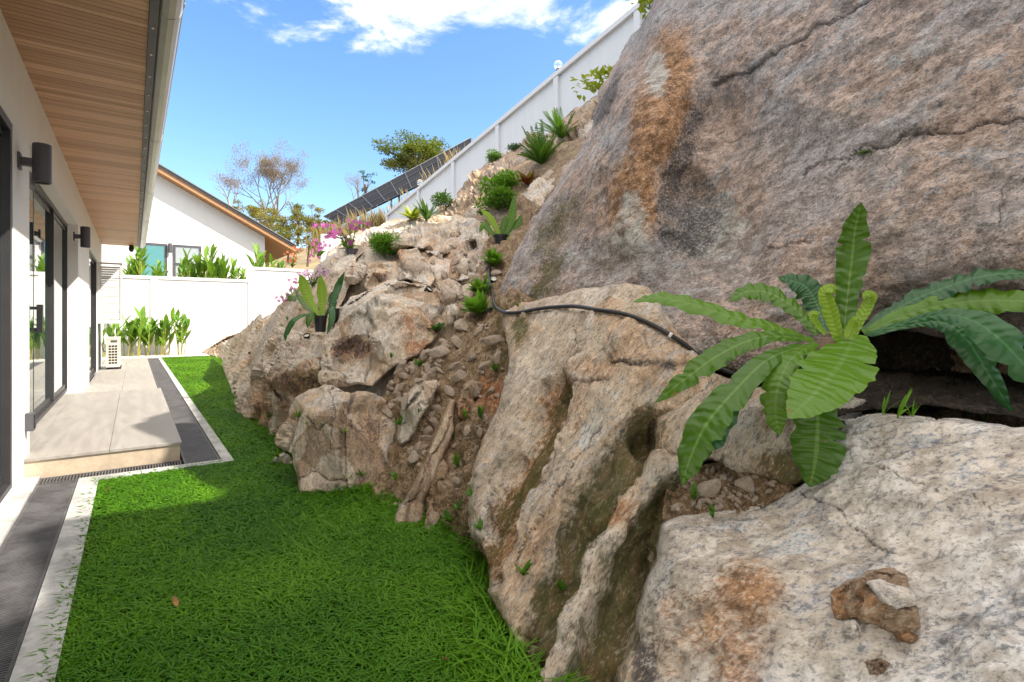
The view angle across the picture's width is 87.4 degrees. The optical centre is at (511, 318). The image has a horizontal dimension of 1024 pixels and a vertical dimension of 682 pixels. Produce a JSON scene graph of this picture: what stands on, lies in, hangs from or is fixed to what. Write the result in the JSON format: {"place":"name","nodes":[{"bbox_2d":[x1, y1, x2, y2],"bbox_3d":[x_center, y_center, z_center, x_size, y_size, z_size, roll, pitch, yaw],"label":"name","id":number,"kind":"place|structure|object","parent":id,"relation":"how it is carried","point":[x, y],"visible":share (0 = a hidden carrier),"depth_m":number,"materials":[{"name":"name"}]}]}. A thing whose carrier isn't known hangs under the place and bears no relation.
{"place":"outdoors","nodes":[
{"label":"outdoors","id":0,"kind":"place"},
{"bbox_2d":[0,0,184,511],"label":"house","id":1,"kind":"structure","parent":0,"point":[85,87],"depth_m":4.50,"materials":[{"name":"paint"}]},
{"bbox_2d":[0,106,11,503],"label":"sliding door","id":2,"kind":"structure","parent":1,"relation":"in","point":[5,124],"depth_m":3.53,"materials":[{"name":"black glass"}]},
{"bbox_2d":[0,476,39,546],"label":"wall kerb","id":3,"kind":"structure","parent":1,"relation":"attached to","point":[11,510],"depth_m":3.38,"materials":[{"name":"concrete"}]},
{"bbox_2d":[24,412,35,431],"bbox_3d":[-3.607,0.771,4.017,0.056,0.130,0.090,0,0,-35],"label":"wall socket","id":4,"kind":"object","parent":1,"relation":"attached to","point":[29,421],"depth_m":3.98,"materials":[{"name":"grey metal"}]},
{"bbox_2d":[17,142,51,184],"bbox_3d":[-3.378,-1.104,3.799,0.179,0.276,0.108,0,0,-35],"label":"wall lamp","id":5,"kind":"object","parent":1,"relation":"attached to","point":[39,162],"visible":1,"depth_m":3.77,"materials":[{"name":"grey metal"}]},
{"bbox_2d":[29,170,66,431],"bbox_3d":[-5.131,-0.163,5.890,0.125,2.395,4.460,0,0,-35],"label":"sliding door","id":6,"kind":"structure","parent":1,"relation":"in","point":[47,227],"depth_m":6.16,"materials":[{"name":"black glass"}]},
{"bbox_2d":[73,226,89,247],"bbox_3d":[-5.798,-1.105,7.229,0.179,0.276,0.108,0,0,-35],"label":"wall lamp","id":7,"kind":"object","parent":1,"relation":"attached to","point":[83,236],"visible":1,"depth_m":7.21,"materials":[{"name":"grey metal"}]},
{"bbox_2d":[89,250,95,381],"bbox_3d":[-8.500,-0.060,10.800,0.080,2.480,2.750,0,0,-35],"label":"sliding door","id":8,"kind":"structure","parent":1,"relation":"in","point":[92,261],"depth_m":11.58,"materials":[{"name":"black glass"}]},
{"bbox_2d":[98,262,121,322],"bbox_3d":[-9.119,-0.586,12.170,0.443,1.378,0.042,0,0,-35],"label":"louvred screen","id":9,"kind":"object","parent":1,"relation":"attached to","point":[118,294],"visible":1,"depth_m":12.17,"materials":[{"name":"white paint"}]},
{"bbox_2d":[24,444,179,477],"bbox_3d":[-4.433,1.278,5.983,0.983,0.444,4.292,0,0,-35],"label":"patio riser","id":10,"kind":"object","parent":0,"point":[83,464],"visible":0.21,"depth_m":4.21,"materials":[{"name":"concrete"}]},
{"bbox_2d":[24,388,181,461],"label":"patio","id":11,"kind":"structure","parent":10,"relation":"on","point":[78,424],"depth_m":5.20,"materials":[{"name":"stone"}]},
{"bbox_2d":[83,358,156,392],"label":"walkway","id":12,"kind":"structure","parent":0,"point":[133,373],"depth_m":10.77,"materials":[{"name":"stone"}]},
{"bbox_2d":[101,323,121,368],"bbox_3d":[-9.568,0.640,12.780,0.414,1.081,0.735,0,0,-35],"label":"air conditioner","id":13,"kind":"object","parent":12,"relation":"on","point":[113,352],"visible":0.97,"depth_m":12.54,"materials":[{"name":"white metal"}]},
{"bbox_2d":[102,353,209,363],"bbox_3d":[-11.020,1.333,17.270,4.900,0.335,1.870,0,0,-35],"label":"planting bed","id":14,"kind":"object","parent":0,"point":[156,356],"visible":0.07,"depth_m":16.69,"materials":[{"name":"concrete"}]},
{"bbox_2d":[102,323,125,356],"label":"canna plant","id":15,"kind":"object","parent":14,"relation":"on","point":[109,330],"visible":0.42,"depth_m":16.37,"materials":[{"name":"green plant"}]},
{"bbox_2d":[102,307,142,355],"bbox_3d":[-11.902,0.380,16.510,0.872,1.583,1.020,0,0,17],"label":"canna plant","id":16,"kind":"object","parent":14,"relation":"on","point":[129,327],"visible":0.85,"depth_m":16.59,"materials":[{"name":"green plant"}]},
{"bbox_2d":[122,305,148,355],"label":"canna plant","id":17,"kind":"object","parent":14,"relation":"on","point":[141,314],"visible":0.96,"depth_m":16.66,"materials":[{"name":"green plant"}]},
{"bbox_2d":[136,317,163,355],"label":"canna plant","id":18,"kind":"object","parent":14,"relation":"on","point":[148,337],"visible":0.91,"depth_m":16.86,"materials":[{"name":"green plant"}]},
{"bbox_2d":[147,314,173,355],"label":"canna plant","id":19,"kind":"object","parent":14,"relation":"in","point":[165,327],"visible":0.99,"depth_m":17.01,"materials":[{"name":"green plant"}]},
{"bbox_2d":[154,307,179,354],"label":"canna plant","id":20,"kind":"object","parent":14,"relation":"in","point":[170,337],"visible":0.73,"depth_m":17.27,"materials":[{"name":"green plant"}]},
{"bbox_2d":[168,309,190,354],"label":"canna plant","id":21,"kind":"object","parent":14,"relation":"in","point":[180,331],"visible":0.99,"depth_m":17.31,"materials":[{"name":"green plant"}]},
{"bbox_2d":[265,248,319,269],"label":"hill","id":22,"kind":"structure","parent":0,"point":[301,258],"depth_m":46.24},
{"bbox_2d":[128,245,150,275],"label":"canna plant","id":23,"kind":"object","parent":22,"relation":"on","point":[140,267],"visible":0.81,"depth_m":18.05,"materials":[{"name":"green plant"}]},
{"bbox_2d":[177,255,191,276],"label":"canna plant","id":24,"kind":"object","parent":22,"relation":"on","point":[182,270],"visible":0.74,"depth_m":18.67,"materials":[{"name":"green plant"}]},
{"bbox_2d":[175,246,201,277],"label":"canna plant","id":25,"kind":"object","parent":22,"relation":"on","point":[197,260],"visible":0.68,"depth_m":19.08,"materials":[{"name":"green plant"}]},
{"bbox_2d":[102,164,296,278],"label":"neighbour house","id":26,"kind":"structure","parent":22,"relation":"on","point":[186,215],"depth_m":22.34,"materials":[{"name":"white paint"}]},
{"bbox_2d":[138,243,166,275],"bbox_3d":[-14.466,-2.000,21.607,0.968,2.100,0.050,0,0,-35],"label":"door","id":27,"kind":"structure","parent":26,"relation":"in","point":[158,251],"depth_m":21.63,"materials":[{"name":"glass"}]},
{"bbox_2d":[173,244,200,277],"bbox_3d":[-13.497,-2.175,22.291,1.012,1.750,0.050,0,0,-35],"label":"window","id":28,"kind":"structure","parent":26,"relation":"in","point":[178,253],"depth_m":22.15,"materials":[{"name":"grey metal"}]},
{"bbox_2d":[198,243,219,277],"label":"canna plant","id":29,"kind":"object","parent":22,"relation":"on","point":[211,270],"visible":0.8,"depth_m":19.20,"materials":[{"name":"green plant"}]},
{"bbox_2d":[215,251,230,278],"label":"canna plant","id":30,"kind":"object","parent":22,"relation":"on","point":[221,274],"visible":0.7,"depth_m":19.44,"materials":[{"name":"green plant"}]},
{"bbox_2d":[246,242,266,266],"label":"canna plant","id":31,"kind":"object","parent":22,"relation":"on","point":[256,248],"visible":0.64,"depth_m":20.21,"materials":[{"name":"green plant"}]},
{"bbox_2d":[214,137,311,219],"bbox_3d":[-17.383,-9.320,37.370,6.759,6.105,4.207,0,0,-10],"label":"bare tree","id":32,"kind":"object","parent":22,"relation":"on","point":[267,169],"visible":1,"depth_m":37.36,"materials":[{"name":"brown plant"}]},
{"bbox_2d":[245,204,281,227],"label":"hill bush","id":33,"kind":"object","parent":22,"relation":"on","point":[252,209],"visible":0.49,"depth_m":32.99,"materials":[{"name":"green plant"}]},
{"bbox_2d":[254,209,298,234],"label":"hill bush","id":34,"kind":"object","parent":22,"relation":"on","point":[283,222],"visible":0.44,"depth_m":31.82,"materials":[{"name":"green plant"}]},
{"bbox_2d":[268,215,308,260],"bbox_3d":[-12.974,-4.536,30.883,2.119,2.494,2.953,0,0,-35],"label":"hill bush","id":35,"kind":"object","parent":22,"relation":"on","point":[288,235],"visible":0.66,"depth_m":30.37,"materials":[{"name":"green plant"}]},
{"bbox_2d":[274,201,311,245],"bbox_3d":[-13.224,-5.782,33.044,1.955,2.634,2.843,0,0,14],"label":"hill bush","id":36,"kind":"object","parent":22,"relation":"on","point":[298,218],"visible":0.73,"depth_m":32.59,"materials":[{"name":"plant"}]},
{"bbox_2d":[292,225,319,266],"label":"hill bush","id":37,"kind":"object","parent":22,"relation":"on","point":[298,239],"visible":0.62,"depth_m":29.69,"materials":[{"name":"plant"}]},
{"bbox_2d":[291,205,324,248],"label":"hill bush","id":38,"kind":"object","parent":22,"relation":"on","point":[309,221],"visible":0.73,"depth_m":31.98,"materials":[{"name":"plant"}]},
{"bbox_2d":[342,206,384,231],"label":"dry grass","id":39,"kind":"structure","parent":22,"relation":"on","point":[363,220],"depth_m":25.00,"materials":[{"name":"plant"}]},
{"bbox_2d":[363,205,385,228],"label":"dry grass","id":40,"kind":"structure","parent":22,"relation":"on","point":[380,213],"depth_m":24.89,"materials":[{"name":"plant"}]},
{"bbox_2d":[323,137,471,224],"bbox_3d":[-6.118,-4.832,27.018,12.361,7.596,2.338,0,0,35],"label":"panel canopy","id":41,"kind":"object","parent":22,"relation":"on","point":[380,194],"visible":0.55,"depth_m":26.68,"materials":[{"name":"grey metal"}]},
{"bbox_2d":[371,129,449,175],"bbox_3d":[-6.013,-9.588,34.123,5.036,4.796,5.467,0,0,20],"label":"evergreen tree","id":42,"kind":"object","parent":22,"relation":"on","point":[408,155],"visible":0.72,"depth_m":33.05,"materials":[{"name":"green plant"}]},
{"bbox_2d":[21,355,606,681],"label":"lawn","id":43,"kind":"structure","parent":0,"point":[273,652],"depth_m":2.47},
{"bbox_2d":[222,314,263,397],"bbox_3d":[-5.691,0.600,11.255,0.576,1.391,10.639,0,0,-30],"label":"edge rock","id":44,"kind":"object","parent":43,"relation":"on","point":[236,348],"visible":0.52,"depth_m":11.12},
{"bbox_2d":[234,386,253,418],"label":"white edge stone","id":45,"kind":"object","parent":43,"relation":"on","point":[243,408],"visible":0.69,"depth_m":6.71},
{"bbox_2d":[246,356,321,453],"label":"block","id":46,"kind":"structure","parent":43,"relation":"on","point":[277,390],"depth_m":5.36,"materials":[{"name":"stone"}]},
{"bbox_2d":[260,326,325,376],"bbox_3d":[-2.498,0.391,6.143,0.602,0.586,2.848,0,0,-35],"label":"shoulder rock","id":47,"kind":"object","parent":46,"relation":"on","point":[276,348],"visible":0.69,"depth_m":5.95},
{"bbox_2d":[292,385,395,494],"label":"front block","id":48,"kind":"structure","parent":43,"relation":"on","point":[327,451],"depth_m":3.82,"materials":[{"name":"stone"}]},
{"bbox_2d":[424,459,449,535],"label":"gully block","id":49,"kind":"structure","parent":43,"relation":"on","point":[441,472],"depth_m":3.31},
{"bbox_2d":[467,283,731,681],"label":"rib boulder","id":50,"kind":"object","parent":43,"relation":"on","point":[575,473],"visible":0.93,"depth_m":2.44,"materials":[{"name":"stone"}]},
{"bbox_2d":[655,387,866,486],"bbox_3d":[1.125,0.528,2.491,0.892,0.434,0.954,0,0,31],"label":"ledge rock","id":51,"kind":"object","parent":50,"relation":"on","point":[755,443],"visible":0.48,"depth_m":2.15,"materials":[{"name":"stone"}]},
{"bbox_2d":[635,413,1023,681],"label":"front boulder","id":52,"kind":"object","parent":43,"relation":"on","point":[931,508],"visible":0.94,"depth_m":1.56,"materials":[{"name":"stone"}]},
{"bbox_2d":[662,462,795,521],"bbox_3d":[0.869,0.730,2.204,0.488,0.279,0.568,0,0,15],"label":"gravel pocket","id":53,"kind":"object","parent":52,"relation":"on","point":[780,490],"visible":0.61,"depth_m":2.08,"materials":[{"name":"gravel"}]},
{"bbox_2d":[697,478,720,496],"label":"stone","id":54,"kind":"object","parent":53,"relation":"in","point":[710,488],"visible":0.94,"depth_m":2.08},
{"bbox_2d":[734,476,754,493],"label":"stone","id":55,"kind":"object","parent":53,"relation":"on","point":[744,483],"visible":0.95,"depth_m":2.07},
{"bbox_2d":[842,619,861,639],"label":"flaky stone","id":56,"kind":"object","parent":52,"relation":"on","point":[851,629],"visible":0.98,"depth_m":1.36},
{"bbox_2d":[831,577,920,632],"bbox_3d":[0.946,0.750,1.412,0.146,0.136,0.237,0,0,-13],"label":"flaky stone","id":57,"kind":"object","parent":52,"relation":"on","point":[857,599],"visible":0.81,"depth_m":1.35,"materials":[{"name":"stone"}]},
{"bbox_2d":[894,630,917,643],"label":"flaky stone","id":58,"kind":"object","parent":57,"relation":"on","point":[905,636],"visible":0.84,"depth_m":1.29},
{"bbox_2d":[865,657,889,674],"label":"flaky stone","id":59,"kind":"object","parent":52,"relation":"on","point":[877,666],"visible":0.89,"depth_m":1.28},
{"bbox_2d":[856,567,908,587],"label":"flaky stone","id":60,"kind":"object","parent":52,"relation":"on","point":[892,575],"visible":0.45,"depth_m":1.44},
{"bbox_2d":[867,579,919,609],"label":"flaky stone","id":61,"kind":"object","parent":52,"relation":"on","point":[896,597],"visible":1,"depth_m":1.31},
{"bbox_2d":[159,0,637,248],"label":"sky","id":62,"kind":"structure","parent":0,"point":[328,78],"materials":[{"name":"blue"}]},
{"bbox_2d":[169,137,1023,532],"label":"hillside","id":63,"kind":"structure","parent":0,"point":[561,157],"depth_m":6.95,"materials":[{"name":"soil"}]},
{"bbox_2d":[102,275,247,355],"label":"garden wall","id":64,"kind":"structure","parent":63,"relation":"on","point":[215,310],"depth_m":18.09,"materials":[{"name":"white paint"}]},
{"bbox_2d":[202,313,271,358],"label":"lit bank","id":65,"kind":"structure","parent":63,"relation":"on","point":[216,349],"depth_m":17.41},
{"bbox_2d":[247,266,312,324],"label":"garden wall","id":66,"kind":"structure","parent":63,"relation":"on","point":[266,285],"depth_m":19.46,"materials":[{"name":"white paint"}]},
{"bbox_2d":[320,234,349,261],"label":"garden wall","id":67,"kind":"structure","parent":63,"relation":"on","point":[331,241],"depth_m":20.71,"materials":[{"name":"white paint"}]},
{"bbox_2d":[232,214,491,396],"bbox_3d":[-1.961,-0.117,7.674,3.447,3.302,6.688,0,0,-35],"label":"rock outcrop","id":68,"kind":"object","parent":63,"relation":"on","point":[241,371],"visible":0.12,"depth_m":6.76,"materials":[{"name":"stone"}]},
{"bbox_2d":[251,243,356,368],"bbox_3d":[-2.692,-0.209,7.301,1.348,1.964,3.491,0,0,-35],"label":"skyline rock","id":69,"kind":"object","parent":68,"relation":"on","point":[336,261],"visible":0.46,"depth_m":7.50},
{"bbox_2d":[275,277,298,302],"bbox_3d":[-3.219,-0.389,7.801,0.323,0.439,0.568,0,0,-35],"label":"orchid","id":70,"kind":"object","parent":69,"relation":"on","point":[289,296],"visible":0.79,"depth_m":7.83,"materials":[{"name":"pink plant"}]},
{"bbox_2d":[297,264,330,286],"bbox_3d":[-2.721,-0.598,7.383,0.516,0.327,0.325,0,0,10],"label":"orchid","id":71,"kind":"object","parent":69,"relation":"on","point":[320,270],"visible":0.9,"depth_m":7.41,"materials":[{"name":"pink plant"}]},
{"bbox_2d":[313,219,370,254],"bbox_3d":[-2.413,-1.129,7.587,0.782,0.605,0.422,0,0,-19],"label":"orchid","id":72,"kind":"object","parent":69,"relation":"on","point":[347,244],"visible":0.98,"depth_m":7.56,"materials":[{"name":"pink plant"}]},
{"bbox_2d":[344,262,367,284],"bbox_3d":[-1.950,-0.564,6.658,0.294,0.351,1.272,0,0,-17],"label":"brown knob","id":73,"kind":"object","parent":68,"relation":"on","point":[355,273],"visible":0.97,"depth_m":6.12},
{"bbox_2d":[318,279,443,387],"bbox_3d":[-1.235,0.082,5.316,1.201,1.021,1.734,0,0,-3],"label":"boulder","id":74,"kind":"object","parent":68,"relation":"on","point":[369,332],"visible":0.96,"depth_m":4.87,"materials":[{"name":"stone"}]},
{"bbox_2d":[284,272,343,340],"bbox_3d":[-1.945,-0.135,5.340,0.508,0.688,0.547,0,0,-10],"label":"potted fern","id":75,"kind":"object","parent":74,"relation":"on","point":[320,319],"visible":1,"depth_m":5.28,"materials":[{"name":"green plant"}]},
{"bbox_2d":[364,261,414,290],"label":"cleft rock","id":76,"kind":"object","parent":74,"relation":"on","point":[379,272],"visible":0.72,"depth_m":6.08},
{"bbox_2d":[366,230,412,257],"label":"fern","id":77,"kind":"object","parent":68,"relation":"on","point":[379,242],"visible":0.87,"depth_m":7.27,"materials":[{"name":"green plant"}]},
{"bbox_2d":[340,215,465,257],"bbox_3d":[-1.660,-1.287,8.334,2.469,1.063,2.939,0,0,15],"label":"crest rock","id":78,"kind":"object","parent":68,"relation":"on","point":[430,238],"visible":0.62,"depth_m":7.62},
{"bbox_2d":[414,198,445,220],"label":"shrub","id":79,"kind":"object","parent":78,"relation":"on","point":[426,213],"visible":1,"depth_m":8.49,"materials":[{"name":"green plant"}]},
{"bbox_2d":[397,247,435,286],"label":"rock","id":80,"kind":"object","parent":68,"relation":"on","point":[414,262],"visible":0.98,"depth_m":6.08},
{"bbox_2d":[434,278,462,325],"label":"split slab","id":81,"kind":"structure","parent":68,"relation":"on","point":[451,284],"depth_m":5.36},
{"bbox_2d":[442,290,457,304],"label":"stone","id":82,"kind":"object","parent":81,"relation":"on","point":[449,297],"visible":0.93,"depth_m":5.16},
{"bbox_2d":[449,250,476,280],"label":"wedge block","id":83,"kind":"structure","parent":81,"relation":"on","point":[464,257],"depth_m":5.82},
{"bbox_2d":[458,219,493,249],"bbox_3d":[-0.473,-1.095,7.311,0.487,0.742,1.844,0,0,-9],"label":"grey wedge","id":84,"kind":"object","parent":68,"relation":"on","point":[468,227],"visible":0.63,"depth_m":7.11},
{"bbox_2d":[370,193,540,559],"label":"gully soil","id":85,"kind":"structure","parent":63,"relation":"on","point":[445,496],"depth_m":3.93,"materials":[{"name":"soil"}]},
{"bbox_2d":[397,380,439,445],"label":"white slab","id":86,"kind":"structure","parent":85,"relation":"on","point":[421,394],"depth_m":3.90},
{"bbox_2d":[395,399,455,527],"bbox_3d":[-0.606,1.024,3.710,0.423,0.888,1.449,0,0,-4],"label":"stone plank","id":87,"kind":"object","parent":85,"relation":"on","point":[410,509],"visible":0.79,"depth_m":3.35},
{"bbox_2d":[429,346,449,357],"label":"stone","id":88,"kind":"object","parent":85,"relation":"on","point":[438,351],"visible":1,"depth_m":4.27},
{"bbox_2d":[457,380,484,419],"bbox_3d":[-0.326,0.620,4.120,0.216,0.367,1.052,0,0,-7],"label":"reddish chunk","id":89,"kind":"object","parent":85,"relation":"on","point":[469,392],"visible":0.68,"depth_m":3.71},
{"bbox_2d":[458,289,493,314],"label":"leafy plant","id":90,"kind":"object","parent":85,"relation":"on","point":[478,304],"visible":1,"depth_m":4.55,"materials":[{"name":"green plant"}]},
{"bbox_2d":[464,273,494,293],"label":"leafy plant","id":91,"kind":"object","parent":85,"relation":"on","point":[481,286],"visible":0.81,"depth_m":5.04,"materials":[{"name":"green plant"}]},
{"bbox_2d":[478,247,507,265],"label":"leafy plant","id":92,"kind":"object","parent":85,"relation":"on","point":[493,256],"visible":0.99,"depth_m":5.49,"materials":[{"name":"green plant"}]},
{"bbox_2d":[479,195,522,243],"bbox_3d":[-0.131,-1.072,6.189,0.477,0.729,0.197,0,0,21],"label":"potted fern","id":93,"kind":"object","parent":85,"relation":"on","point":[508,222],"visible":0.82,"depth_m":6.20,"materials":[{"name":"green plant"}]},
{"bbox_2d":[488,267,764,383],"bbox_3d":[0.263,-0.097,3.954,0.719,0.876,3.225,0,0,-30],"label":"garden hose","id":94,"kind":"object","parent":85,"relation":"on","point":[659,329],"visible":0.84,"depth_m":3.01,"materials":[{"name":"black plastic"}]},
{"bbox_2d":[472,184,519,215],"bbox_3d":[-0.153,-1.634,7.510,0.706,0.380,0.794,0,0,-35],"label":"shrub","id":95,"kind":"object","parent":63,"relation":"on","point":[494,199],"visible":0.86,"depth_m":7.31,"materials":[{"name":"green plant"}]},
{"bbox_2d":[385,2,651,220],"bbox_3d":[1.880,-5.030,13.105,0.220,7.316,25.550,0,0,-35],"label":"hillside fence","id":96,"kind":"object","parent":63,"relation":"on","point":[604,47],"visible":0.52,"depth_m":14.79,"materials":[{"name":"paint"}]},
{"bbox_2d":[441,95,597,220],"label":"slope","id":97,"kind":"structure","parent":63,"relation":"on","point":[468,192],"depth_m":10.15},
{"bbox_2d":[430,188,454,209],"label":"shrub","id":98,"kind":"object","parent":97,"relation":"on","point":[443,198],"visible":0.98,"depth_m":9.65,"materials":[{"name":"green plant"}]},
{"bbox_2d":[476,168,521,196],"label":"shrub","id":99,"kind":"object","parent":97,"relation":"on","point":[509,176],"visible":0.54,"depth_m":7.99,"materials":[{"name":"green plant"}]},
{"bbox_2d":[536,107,579,137],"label":"fern","id":100,"kind":"object","parent":97,"relation":"on","point":[558,125],"visible":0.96,"depth_m":9.42,"materials":[{"name":"green plant"}]},
{"bbox_2d":[523,169,554,205],"bbox_3d":[0.323,-1.649,7.210,0.549,1.118,1.996,0,0,6],"label":"grey prow","id":101,"kind":"object","parent":63,"relation":"on","point":[540,191],"visible":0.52,"depth_m":6.97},
{"bbox_2d":[517,119,565,164],"bbox_3d":[0.434,-2.636,7.995,0.735,0.617,0.865,0,0,-4],"label":"fern","id":102,"kind":"object","parent":63,"relation":"on","point":[540,151],"visible":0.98,"depth_m":7.95,"materials":[{"name":"green plant"}]},
{"bbox_2d":[800,330,955,412],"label":"hollow wall","id":103,"kind":"structure","parent":63,"relation":"on","point":[916,352],"depth_m":2.86,"materials":[{"name":"stone"}]},
{"bbox_2d":[499,0,1023,384],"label":"giant boulder","id":104,"kind":"object","parent":103,"relation":"on","point":[718,160],"visible":0.81,"depth_m":3.00,"materials":[{"name":"stone"}]},
{"bbox_2d":[570,64,612,101],"bbox_3d":[0.909,-2.651,6.020,0.562,0.422,0.510,0,0,-35],"label":"shrub","id":105,"kind":"object","parent":104,"relation":"on","point":[593,85],"visible":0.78,"depth_m":5.96,"materials":[{"name":"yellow plant"}]},
{"bbox_2d":[837,367,1023,418],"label":"ledge soil","id":106,"kind":"structure","parent":63,"relation":"on","point":[956,390],"depth_m":2.32,"materials":[{"name":"soil"}]},
{"bbox_2d":[633,202,1023,486],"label":"nest fern","id":107,"kind":"object","parent":106,"relation":"on","point":[824,384],"visible":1,"depth_m":2.00,"materials":[{"name":"green plant"}]},
{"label":"drain floor","id":108,"kind":"structure","parent":0,"visible":0},
{"bbox_2d":[0,480,77,681],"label":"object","id":109,"kind":"object","parent":108,"relation":"on","point":[27,547],"visible":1,"depth_m":2.65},
{"bbox_2d":[36,460,181,484],"bbox_3d":[-3.085,1.199,4.166,0.900,0.026,0.187,0,0,-35],"label":"drain grating","id":110,"kind":"object","parent":108,"relation":"on","point":[57,479],"visible":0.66,"depth_m":4.14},
{"bbox_2d":[9,357,233,681],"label":"kerb","id":111,"kind":"structure","parent":108,"relation":"on","point":[69,539],"depth_m":2.44,"materials":[{"name":"concrete"}]},
{"bbox_2d":[148,358,219,463],"bbox_3d":[-6.675,1.199,10.273,0.257,0.026,14.315,0,0,-35],"label":"drain grating","id":112,"kind":"object","parent":108,"relation":"on","point":[195,446],"visible":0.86,"depth_m":6.04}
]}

